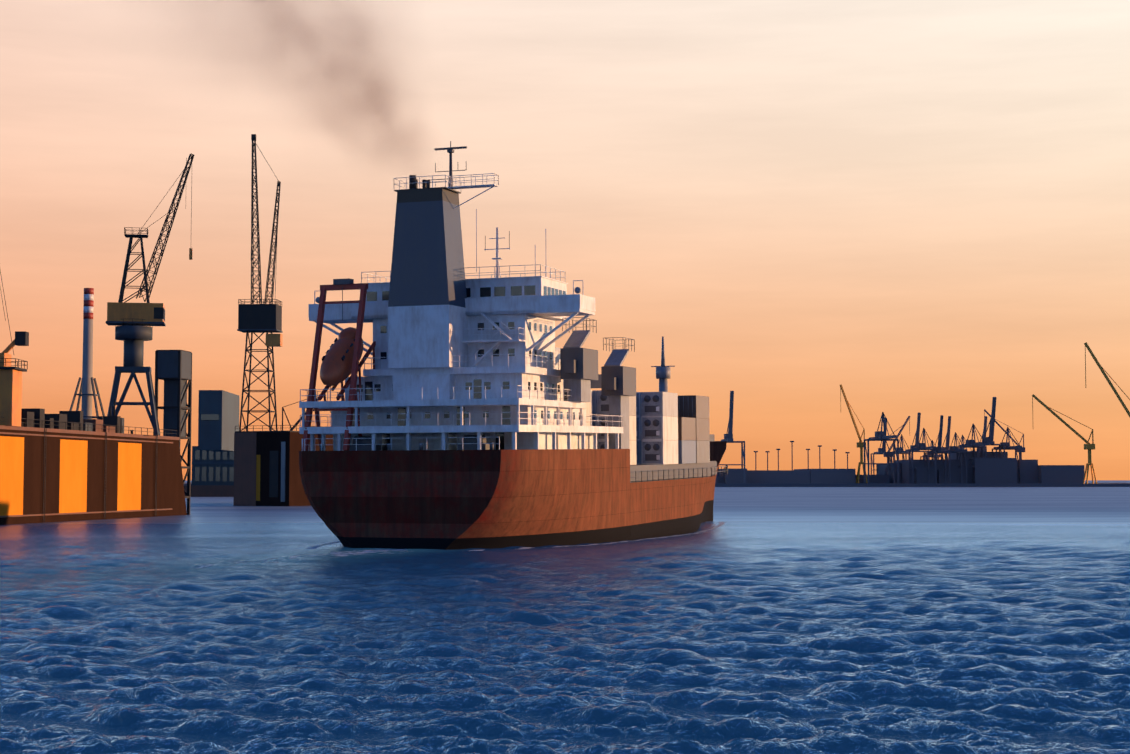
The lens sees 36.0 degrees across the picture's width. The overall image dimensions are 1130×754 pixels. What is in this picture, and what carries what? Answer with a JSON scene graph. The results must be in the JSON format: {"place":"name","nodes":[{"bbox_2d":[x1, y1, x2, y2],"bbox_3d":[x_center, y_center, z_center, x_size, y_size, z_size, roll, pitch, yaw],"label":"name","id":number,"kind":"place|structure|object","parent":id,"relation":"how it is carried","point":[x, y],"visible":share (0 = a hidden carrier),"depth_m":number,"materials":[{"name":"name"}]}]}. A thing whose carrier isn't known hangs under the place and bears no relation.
{"place":"outdoors","nodes":[
{"label":"outdoors","id":0,"kind":"place"},
{"bbox_2d":[69,288,104,418],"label":"chimney","id":1,"kind":"object","parent":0,"point":[87,388],"visible":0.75,"depth_m":308.61,"materials":[{"name":"metal"}]},
{"bbox_2d":[0,480,1129,753],"bbox_3d":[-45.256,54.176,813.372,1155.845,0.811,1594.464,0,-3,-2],"label":"water","id":2,"kind":"structure","parent":0,"point":[998,519],"depth_m":67.07,"materials":[{"name":"blue liquid"}]},
{"bbox_2d":[0,350,191,524],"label":"floating dock","id":3,"kind":"object","parent":2,"relation":"on","point":[63,466],"visible":0.94,"depth_m":257.81,"materials":[{"name":"brown metal"}]},
{"bbox_2d":[0,271,28,426],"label":"crane","id":4,"kind":"object","parent":3,"relation":"on","point":[10,394],"visible":1,"depth_m":229.00,"materials":[{"name":"orange metal"}]},
{"bbox_2d":[106,153,193,435],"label":"crane","id":5,"kind":"object","parent":3,"relation":"on","point":[132,322],"visible":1,"depth_m":275.57,"materials":[{"name":"grey metal"}]},
{"bbox_2d":[184,386,330,496],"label":"buildings","id":6,"kind":"structure","parent":2,"relation":"on","point":[213,454],"depth_m":491.42,"materials":[{"name":"grey concrete"}]},
{"bbox_2d":[233,425,332,505],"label":"dock","id":7,"kind":"object","parent":2,"relation":"on","point":[266,469],"visible":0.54,"depth_m":393.78,"materials":[{"name":"metal"}]},
{"bbox_2d":[237,134,282,430],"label":"crane","id":8,"kind":"object","parent":7,"relation":"on","point":[263,318],"visible":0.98,"depth_m":402.18,"materials":[{"name":"metal"}]},
{"bbox_2d":[299,141,727,549],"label":"ship","id":9,"kind":"object","parent":2,"relation":"on","point":[471,413],"visible":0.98,"depth_m":154.65,"materials":[{"name":"red metal"}]},
{"bbox_2d":[0,0,1129,479],"label":"sky","id":10,"kind":"structure","parent":0,"point":[912,207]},
{"bbox_2d":[184,342,1129,486],"bbox_3d":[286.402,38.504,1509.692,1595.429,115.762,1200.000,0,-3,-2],"label":"shore","id":11,"kind":"structure","parent":0,"point":[961,466],"depth_m":1522.71,"materials":[{"name":"grey"}]}
]}

